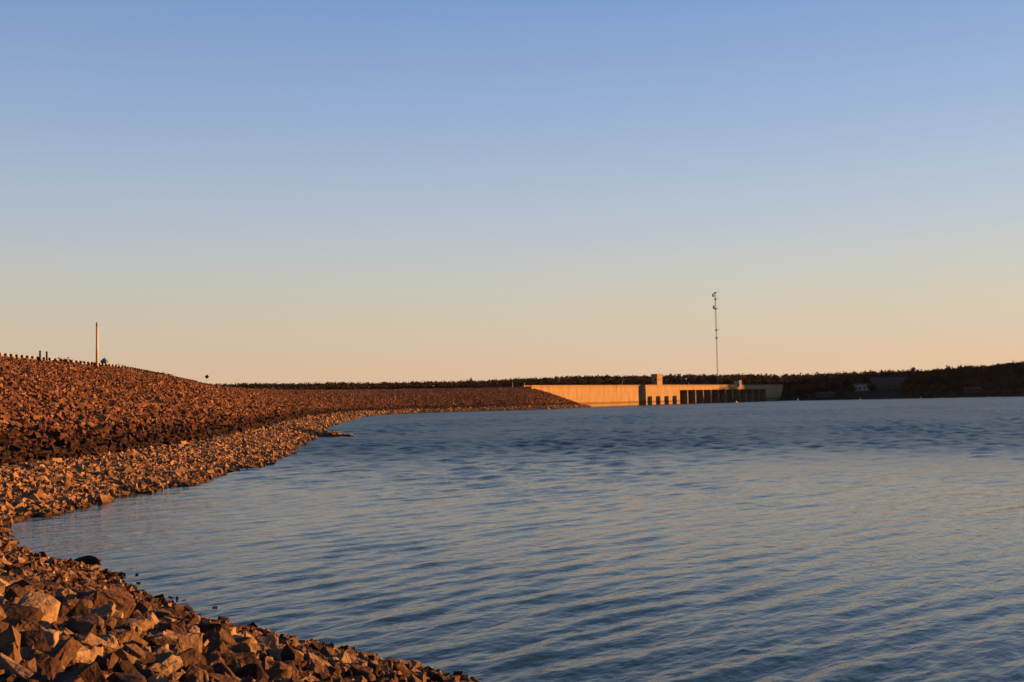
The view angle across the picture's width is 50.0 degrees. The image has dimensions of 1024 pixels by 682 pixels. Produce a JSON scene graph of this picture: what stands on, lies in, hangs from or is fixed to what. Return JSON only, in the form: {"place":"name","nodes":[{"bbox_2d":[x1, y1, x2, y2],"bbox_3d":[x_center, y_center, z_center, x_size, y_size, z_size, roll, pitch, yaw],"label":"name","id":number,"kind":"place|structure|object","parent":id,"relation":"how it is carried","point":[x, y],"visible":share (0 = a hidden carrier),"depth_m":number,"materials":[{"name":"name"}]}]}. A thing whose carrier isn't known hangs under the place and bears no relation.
{"place":"outdoors","nodes":[
{"label":"outdoors","id":0,"kind":"place"},
{"bbox_2d":[0,387,574,681],"bbox_3d":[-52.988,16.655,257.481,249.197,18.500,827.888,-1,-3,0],"label":"embankment","id":1,"kind":"structure","parent":0,"point":[390,391],"depth_m":532.97,"materials":[{"name":"stone"}]},
{"bbox_2d":[0,571,13,575],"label":"rock","id":2,"kind":"object","parent":1,"relation":"on","point":[8,573],"visible":0.14,"depth_m":20.40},
{"bbox_2d":[0,576,18,583],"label":"rock","id":3,"kind":"object","parent":1,"relation":"on","point":[10,580],"visible":0.41,"depth_m":19.14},
{"bbox_2d":[4,584,20,592],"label":"rock","id":4,"kind":"object","parent":1,"relation":"on","point":[12,586],"visible":0.38,"depth_m":16.90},
{"bbox_2d":[5,597,19,604],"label":"rock","id":5,"kind":"object","parent":1,"relation":"on","point":[14,600],"visible":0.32,"depth_m":14.96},
{"bbox_2d":[0,653,33,679],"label":"rock","id":6,"kind":"object","parent":1,"relation":"on","point":[10,665],"visible":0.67,"depth_m":9.83,"materials":[{"name":"stone"}]},
{"bbox_2d":[4,588,30,597],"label":"rock","id":7,"kind":"object","parent":1,"relation":"on","point":[20,593],"visible":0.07,"depth_m":16.14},
{"bbox_2d":[13,569,26,575],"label":"rock","id":8,"kind":"object","parent":1,"relation":"on","point":[16,571],"visible":0.12,"depth_m":22.80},
{"bbox_2d":[0,604,43,623],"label":"rock","id":9,"kind":"object","parent":1,"relation":"on","point":[19,612],"visible":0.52,"depth_m":13.08,"materials":[{"name":"stone"}]},
{"bbox_2d":[16,579,40,588],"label":"rock","id":10,"kind":"object","parent":1,"relation":"on","point":[23,583],"visible":0.4,"depth_m":19.18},
{"bbox_2d":[19,620,42,630],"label":"rock","id":11,"kind":"object","parent":1,"relation":"on","point":[26,625],"visible":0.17,"depth_m":12.39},
{"bbox_2d":[19,630,50,652],"bbox_3d":[-4.986,3.254,11.492,0.622,0.235,0.250,32,20,36],"label":"rock","id":12,"kind":"object","parent":1,"relation":"on","point":[37,639],"visible":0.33,"depth_m":11.51,"materials":[{"name":"stone"}]},
{"bbox_2d":[21,653,49,665],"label":"rock","id":13,"kind":"object","parent":1,"relation":"on","point":[41,658],"visible":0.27,"depth_m":10.57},
{"bbox_2d":[28,577,43,589],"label":"rock","id":14,"kind":"object","parent":1,"relation":"on","point":[41,587],"visible":0.14,"depth_m":19.56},
{"bbox_2d":[17,590,60,623],"bbox_3d":[-5.968,3.408,13.678,0.459,0.423,0.668,27,23,2],"label":"rock","id":15,"kind":"object","parent":1,"relation":"on","point":[48,605],"visible":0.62,"depth_m":13.68,"materials":[{"name":"stone"}]},
{"bbox_2d":[23,579,63,589],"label":"rock","id":16,"kind":"object","parent":1,"relation":"on","point":[48,585],"visible":0.2,"depth_m":19.99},
{"bbox_2d":[33,629,60,650],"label":"rock","id":17,"kind":"object","parent":1,"relation":"on","point":[52,638],"visible":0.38,"depth_m":11.81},
{"bbox_2d":[37,657,63,681],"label":"rock","id":18,"kind":"object","parent":1,"relation":"on","point":[52,667],"visible":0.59,"depth_m":9.57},
{"bbox_2d":[50,577,60,583],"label":"rock","id":19,"kind":"object","parent":1,"relation":"on","point":[56,580],"visible":0.29,"depth_m":22.09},
{"bbox_2d":[59,605,67,614],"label":"rock","id":20,"kind":"object","parent":1,"relation":"on","point":[63,608],"visible":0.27,"depth_m":15.05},
{"bbox_2d":[59,635,69,641],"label":"rock","id":21,"kind":"object","parent":1,"relation":"on","point":[62,638],"visible":0.23,"depth_m":12.23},
{"bbox_2d":[49,639,81,666],"bbox_3d":[-4.533,3.213,10.856,0.293,0.240,0.622,-44,7,50],"label":"rock","id":22,"kind":"object","parent":1,"relation":"on","point":[64,652],"visible":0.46,"depth_m":10.88,"materials":[{"name":"stone"}]},
{"bbox_2d":[58,627,73,634],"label":"rock","id":23,"kind":"object","parent":1,"relation":"on","point":[66,630],"visible":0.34,"depth_m":12.98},
{"bbox_2d":[55,587,76,600],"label":"rock","id":24,"kind":"object","parent":1,"relation":"on","point":[66,593],"visible":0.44,"depth_m":18.56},
{"bbox_2d":[59,580,72,589],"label":"rock","id":25,"kind":"object","parent":1,"relation":"on","point":[62,583],"visible":0.3,"depth_m":21.78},
{"bbox_2d":[63,675,83,681],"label":"rock","id":26,"kind":"object","parent":1,"relation":"on","point":[76,678],"visible":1,"depth_m":8.97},
{"bbox_2d":[62,599,92,607],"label":"rock","id":27,"kind":"object","parent":1,"relation":"on","point":[87,603],"visible":0.29,"depth_m":16.79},
{"bbox_2d":[65,599,90,616],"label":"rock","id":28,"kind":"object","parent":1,"relation":"on","point":[79,608],"visible":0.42,"depth_m":14.79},
{"bbox_2d":[52,662,107,681],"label":"rock","id":29,"kind":"object","parent":1,"relation":"on","point":[92,672],"visible":0.94,"depth_m":9.18,"materials":[{"name":"stone"}]},
{"bbox_2d":[74,645,93,666],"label":"rock","id":30,"kind":"object","parent":1,"relation":"on","point":[84,655],"visible":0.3,"depth_m":11.26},
{"bbox_2d":[67,613,105,636],"bbox_3d":[-5.150,3.527,13.331,0.618,0.395,0.391,6,-16,47],"label":"rock","id":31,"kind":"object","parent":1,"relation":"on","point":[88,623],"visible":0.66,"depth_m":13.20,"materials":[{"name":"stone"}]},
{"bbox_2d":[88,646,103,659],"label":"rock","id":32,"kind":"object","parent":1,"relation":"on","point":[95,651],"visible":0.34,"depth_m":11.59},
{"bbox_2d":[76,632,117,648],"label":"rock","id":33,"kind":"object","parent":1,"relation":"on","point":[89,639],"visible":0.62,"depth_m":12.56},
{"bbox_2d":[96,322,98,366],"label":"utility pole","id":34,"kind":"object","parent":1,"relation":"on","point":[97,358],"visible":0.83,"depth_m":190.66,"materials":[{"name":"metal"}]},
{"bbox_2d":[0,353,196,381],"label":"guardrail","id":35,"kind":"object","parent":1,"relation":"on","point":[50,359],"visible":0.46,"depth_m":186.52,"materials":[{"name":"metal"}]},
{"bbox_2d":[93,655,108,669],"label":"rock","id":36,"kind":"object","parent":1,"relation":"on","point":[102,662],"visible":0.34,"depth_m":11.07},
{"bbox_2d":[90,603,115,615],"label":"rock","id":37,"kind":"object","parent":1,"relation":"on","point":[107,609],"visible":0.42,"depth_m":15.88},
{"bbox_2d":[76,586,135,617],"bbox_3d":[-6.431,4.210,17.313,0.899,0.668,0.617,7,-1,-28],"label":"rock","id":38,"kind":"object","parent":1,"relation":"on","point":[122,600],"visible":0.5,"depth_m":17.14,"materials":[{"name":"stone"}]},
{"bbox_2d":[101,615,116,630],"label":"rock","id":39,"kind":"object","parent":1,"relation":"on","point":[110,622],"visible":0.36,"depth_m":14.43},
{"bbox_2d":[98,634,119,648],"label":"rock","id":40,"kind":"object","parent":1,"relation":"on","point":[110,638],"visible":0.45,"depth_m":12.88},
{"bbox_2d":[98,615,126,626],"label":"rock","id":41,"kind":"object","parent":1,"relation":"on","point":[120,621],"visible":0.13,"depth_m":14.71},
{"bbox_2d":[113,610,123,617],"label":"rock","id":42,"kind":"object","parent":1,"relation":"on","point":[120,614],"visible":0.2,"depth_m":16.46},
{"bbox_2d":[106,629,139,643],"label":"rock","id":43,"kind":"object","parent":1,"relation":"on","point":[122,636],"visible":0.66,"depth_m":13.67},
{"bbox_2d":[103,649,143,664],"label":"rock","id":44,"kind":"object","parent":1,"relation":"on","point":[122,654],"visible":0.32,"depth_m":11.86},
{"bbox_2d":[114,623,133,630],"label":"rock","id":45,"kind":"object","parent":1,"relation":"on","point":[127,626],"visible":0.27,"depth_m":14.20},
{"bbox_2d":[106,672,146,681],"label":"rock","id":46,"kind":"object","parent":1,"relation":"on","point":[122,677],"visible":0.99,"depth_m":9.98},
{"bbox_2d":[112,661,147,681],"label":"rock","id":47,"kind":"object","parent":1,"relation":"on","point":[123,667],"visible":0.62,"depth_m":10.58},
{"bbox_2d":[118,648,156,663],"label":"rock","id":48,"kind":"object","parent":1,"relation":"on","point":[149,657],"visible":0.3,"depth_m":12.51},
{"bbox_2d":[131,615,145,619],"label":"rock","id":49,"kind":"object","parent":1,"relation":"on","point":[140,617],"visible":0.16,"depth_m":16.82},
{"bbox_2d":[124,618,153,631],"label":"rock","id":50,"kind":"object","parent":1,"relation":"on","point":[143,625],"visible":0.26,"depth_m":15.62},
{"bbox_2d":[134,602,150,613],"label":"rock","id":51,"kind":"object","parent":1,"relation":"on","point":[142,607],"visible":0.3,"depth_m":19.59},
{"bbox_2d":[136,666,155,678],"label":"rock","id":52,"kind":"object","parent":1,"relation":"on","point":[146,673],"visible":0.45,"depth_m":10.94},
{"bbox_2d":[144,611,160,624],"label":"rock","id":53,"kind":"object","parent":1,"relation":"on","point":[151,617],"visible":0.27,"depth_m":16.98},
{"bbox_2d":[147,672,168,681],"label":"rock","id":54,"kind":"object","parent":1,"relation":"on","point":[161,677],"visible":1,"depth_m":10.55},
{"bbox_2d":[153,631,165,638],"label":"rock","id":55,"kind":"object","parent":1,"relation":"on","point":[158,635],"visible":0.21,"depth_m":14.67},
{"bbox_2d":[152,643,172,662],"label":"rock","id":56,"kind":"object","parent":1,"relation":"on","point":[162,652],"visible":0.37,"depth_m":12.82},
{"bbox_2d":[150,638,175,645],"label":"rock","id":57,"kind":"object","parent":1,"relation":"on","point":[157,642],"visible":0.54,"depth_m":14.06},
{"bbox_2d":[146,654,182,676],"bbox_3d":[-3.825,3.597,12.004,0.461,0.199,0.301,-24,-16,-43],"label":"rock","id":58,"kind":"object","parent":1,"relation":"on","point":[169,665],"visible":0.63,"depth_m":11.95,"materials":[{"name":"stone"}]},
{"bbox_2d":[156,623,176,630],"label":"rock","id":59,"kind":"object","parent":1,"relation":"on","point":[165,626],"visible":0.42,"depth_m":16.42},
{"bbox_2d":[162,634,178,640],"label":"rock","id":60,"kind":"object","parent":1,"relation":"on","point":[173,637],"visible":0.2,"depth_m":14.24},
{"bbox_2d":[170,623,186,633],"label":"rock","id":61,"kind":"object","parent":1,"relation":"on","point":[180,628],"visible":0.2,"depth_m":15.44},
{"bbox_2d":[172,610,186,616],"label":"rock","id":62,"kind":"object","parent":1,"relation":"on","point":[181,613],"visible":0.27,"depth_m":21.23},
{"bbox_2d":[173,632,202,655],"bbox_3d":[-3.979,3.770,13.414,0.404,0.446,0.195,9,0,-39],"label":"rock","id":63,"kind":"object","parent":1,"relation":"on","point":[185,641],"visible":0.51,"depth_m":13.36,"materials":[{"name":"stone"}]},
{"bbox_2d":[182,617,196,625],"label":"rock","id":64,"kind":"object","parent":1,"relation":"on","point":[192,621],"visible":0.27,"depth_m":17.69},
{"bbox_2d":[184,612,197,619],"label":"rock","id":65,"kind":"object","parent":1,"relation":"on","point":[191,615],"visible":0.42,"depth_m":19.82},
{"bbox_2d":[176,648,207,671],"bbox_3d":[-3.802,3.769,12.693,0.609,0.333,0.196,-15,-24,-47],"label":"rock","id":66,"kind":"object","parent":1,"relation":"on","point":[191,656],"visible":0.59,"depth_m":12.73,"materials":[{"name":"stone"}]},
{"bbox_2d":[186,626,199,632],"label":"rock","id":67,"kind":"object","parent":1,"relation":"on","point":[195,629],"visible":0.45,"depth_m":16.71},
{"bbox_2d":[184,669,208,681],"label":"rock","id":68,"kind":"object","parent":1,"relation":"on","point":[201,675],"visible":0.99,"depth_m":11.71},
{"bbox_2d":[192,623,230,634],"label":"rock","id":69,"kind":"object","parent":1,"relation":"on","point":[206,628],"visible":0.36,"depth_m":17.01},
{"bbox_2d":[201,650,224,667],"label":"rock","id":70,"kind":"object","parent":1,"relation":"on","point":[214,658],"visible":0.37,"depth_m":12.98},
{"bbox_2d":[206,638,230,653],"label":"rock","id":71,"kind":"object","parent":1,"relation":"on","point":[218,646],"visible":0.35,"depth_m":13.97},
{"bbox_2d":[209,628,236,644],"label":"rock","id":72,"kind":"object","parent":1,"relation":"on","point":[224,636],"visible":0.29,"depth_m":15.17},
{"bbox_2d":[208,673,238,681],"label":"rock","id":73,"kind":"object","parent":1,"relation":"on","point":[219,677],"visible":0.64,"depth_m":12.04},
{"bbox_2d":[213,662,235,677],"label":"rock","id":74,"kind":"object","parent":1,"relation":"on","point":[221,667],"visible":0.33,"depth_m":12.86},
{"bbox_2d":[209,635,250,643],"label":"rock","id":75,"kind":"object","parent":1,"relation":"on","point":[239,639],"visible":0.16,"depth_m":15.67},
{"bbox_2d":[230,627,235,635],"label":"rock","id":76,"kind":"object","parent":1,"relation":"on","point":[233,630],"visible":0.1,"depth_m":17.68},
{"bbox_2d":[230,658,244,665],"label":"rock","id":77,"kind":"object","parent":1,"relation":"on","point":[235,661],"visible":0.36,"depth_m":13.28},
{"bbox_2d":[0,535,478,681],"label":"stones","id":78,"kind":"object","parent":1,"relation":"on","point":[29,562],"visible":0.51,"depth_m":17.04,"materials":[{"name":"stone"}]},
{"bbox_2d":[219,652,261,666],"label":"rock","id":79,"kind":"object","parent":1,"relation":"on","point":[247,658],"visible":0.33,"depth_m":13.64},
{"bbox_2d":[229,643,257,652],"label":"rock","id":80,"kind":"object","parent":1,"relation":"on","point":[244,647],"visible":0.4,"depth_m":14.47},
{"bbox_2d":[242,676,254,681],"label":"rock","id":81,"kind":"object","parent":1,"relation":"on","point":[248,679],"visible":1,"depth_m":11.61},
{"bbox_2d":[243,632,256,643],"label":"rock","id":82,"kind":"object","parent":1,"relation":"on","point":[253,639],"visible":0.16,"depth_m":16.54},
{"bbox_2d":[235,664,268,680],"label":"rock","id":83,"kind":"object","parent":1,"relation":"on","point":[255,671],"visible":0.76,"depth_m":13.01,"materials":[{"name":"stone"}]},
{"bbox_2d":[265,635,277,648],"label":"rock","id":84,"kind":"object","parent":1,"relation":"on","point":[271,641],"visible":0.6,"depth_m":16.66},
{"bbox_2d":[264,669,291,681],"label":"rock","id":85,"kind":"object","parent":1,"relation":"on","point":[276,675],"visible":0.65,"depth_m":13.39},
{"bbox_2d":[261,660,298,675],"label":"rock","id":86,"kind":"object","parent":1,"relation":"on","point":[295,670],"visible":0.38,"depth_m":14.14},
{"bbox_2d":[270,644,303,658],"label":"rock","id":87,"kind":"object","parent":1,"relation":"on","point":[276,649],"visible":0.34,"depth_m":15.51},
{"bbox_2d":[0,355,579,466],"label":"riprap stones","id":88,"kind":"object","parent":1,"relation":"on","point":[49,410],"visible":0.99,"depth_m":129.67,"materials":[{"name":"stone"}]},
{"bbox_2d":[280,644,305,667],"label":"rock","id":89,"kind":"object","parent":1,"relation":"on","point":[288,651],"visible":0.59,"depth_m":15.21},
{"bbox_2d":[0,404,590,548],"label":"shelf stones","id":90,"kind":"object","parent":1,"relation":"on","point":[52,487],"visible":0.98,"depth_m":74.48,"materials":[{"name":"stone"}]},
{"bbox_2d":[288,675,303,681],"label":"rock","id":91,"kind":"object","parent":1,"relation":"on","point":[293,678],"visible":1,"depth_m":12.68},
{"bbox_2d":[298,646,308,653],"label":"rock","id":92,"kind":"object","parent":1,"relation":"on","point":[303,649],"visible":0.24,"depth_m":16.97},
{"bbox_2d":[298,676,322,681],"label":"rock","id":93,"kind":"object","parent":1,"relation":"on","point":[311,678],"visible":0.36,"depth_m":14.00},
{"bbox_2d":[309,659,324,675],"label":"rock","id":94,"kind":"object","parent":1,"relation":"on","point":[316,667],"visible":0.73,"depth_m":14.80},
{"bbox_2d":[304,652,330,665],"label":"rock","id":95,"kind":"object","parent":1,"relation":"on","point":[308,656],"visible":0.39,"depth_m":15.39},
{"bbox_2d":[314,652,327,661],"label":"rock","id":96,"kind":"object","parent":1,"relation":"on","point":[321,656],"visible":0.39,"depth_m":15.83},
{"bbox_2d":[319,646,337,655],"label":"rock","id":97,"kind":"object","parent":1,"relation":"on","point":[326,650],"visible":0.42,"depth_m":17.04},
{"bbox_2d":[335,651,350,663],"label":"rock","id":98,"kind":"object","parent":1,"relation":"on","point":[344,656],"visible":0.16,"depth_m":16.32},
{"bbox_2d":[351,664,375,681],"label":"rock","id":99,"kind":"object","parent":1,"relation":"on","point":[364,672],"visible":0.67,"depth_m":15.37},
{"bbox_2d":[358,660,378,666],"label":"rock","id":100,"kind":"object","parent":1,"relation":"on","point":[363,663],"visible":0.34,"depth_m":16.46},
{"bbox_2d":[367,661,380,673],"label":"rock","id":101,"kind":"object","parent":1,"relation":"on","point":[376,668],"visible":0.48,"depth_m":16.25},
{"bbox_2d":[378,659,387,667],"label":"rock","id":102,"kind":"object","parent":1,"relation":"on","point":[382,662],"visible":0.21,"depth_m":17.71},
{"bbox_2d":[386,674,398,681],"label":"rock","id":103,"kind":"object","parent":1,"relation":"on","point":[394,677],"visible":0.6,"depth_m":15.53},
{"bbox_2d":[392,663,410,672],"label":"rock","id":104,"kind":"object","parent":1,"relation":"on","point":[400,666],"visible":0.47,"depth_m":17.09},
{"bbox_2d":[442,677,459,681],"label":"rock","id":105,"kind":"object","parent":1,"relation":"on","point":[454,679],"visible":0.99,"depth_m":16.49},
{"bbox_2d":[0,0,1023,386],"label":"sky","id":106,"kind":"structure","parent":0,"point":[238,191],"materials":[{"name":"blue"}]},
{"bbox_2d":[4,396,1023,681],"bbox_3d":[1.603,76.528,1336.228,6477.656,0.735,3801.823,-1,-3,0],"label":"lake water","id":107,"kind":"structure","parent":0,"point":[838,540],"depth_m":38.80,"materials":[{"name":"blue liquid"}]},
{"bbox_2d":[74,555,100,563],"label":"rock","id":108,"kind":"object","parent":107,"relation":"in","point":[89,559],"visible":0.56,"depth_m":35.54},
{"bbox_2d":[252,372,1023,400],"bbox_3d":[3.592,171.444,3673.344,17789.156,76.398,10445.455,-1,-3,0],"label":"land","id":109,"kind":"structure","parent":0,"point":[887,394],"depth_m":815.01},
{"bbox_2d":[205,373,764,389],"bbox_3d":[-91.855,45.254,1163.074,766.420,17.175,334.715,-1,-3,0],"label":"tree belt","id":110,"kind":"object","parent":109,"relation":"on","point":[616,379],"visible":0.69,"depth_m":1108.22,"materials":[{"name":"plant"}]},
{"bbox_2d":[523,384,782,406],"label":"concrete dam","id":111,"kind":"structure","parent":109,"relation":"on","point":[606,395],"depth_m":695.38,"materials":[{"name":"concrete"}]},
{"bbox_2d":[712,292,718,384],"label":"lattice mast","id":112,"kind":"object","parent":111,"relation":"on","point":[715,309],"visible":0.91,"depth_m":1001.34,"materials":[{"name":"metal"}]},
{"bbox_2d":[733,380,741,386],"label":"hoist house","id":113,"kind":"structure","parent":111,"relation":"on","point":[738,383],"depth_m":797.36,"materials":[{"name":"concrete"}]},
{"bbox_2d":[816,392,832,397],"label":"waterside shed","id":114,"kind":"structure","parent":109,"relation":"on","point":[824,394],"depth_m":818.30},
{"bbox_2d":[851,383,869,390],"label":"lakeside building","id":115,"kind":"structure","parent":109,"relation":"on","point":[862,387],"depth_m":841.19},
{"bbox_2d":[707,361,1023,399],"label":"forest","id":116,"kind":"object","parent":109,"relation":"on","point":[971,379],"visible":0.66,"depth_m":864.97,"materials":[{"name":"plant"}]},
{"bbox_2d":[870,377,905,389],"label":"lakeside house","id":117,"kind":"structure","parent":109,"relation":"on","point":[887,382],"depth_m":844.78,"materials":[{"name":"grey"}]},
{"bbox_2d":[963,387,980,392],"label":"boathouse","id":118,"kind":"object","parent":109,"relation":"on","point":[971,389],"visible":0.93,"depth_m":796.32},
{"bbox_2d":[651,374,662,388],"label":"control tower","id":119,"kind":"structure","parent":0,"point":[656,379],"depth_m":697.98,"materials":[{"name":"concrete"}]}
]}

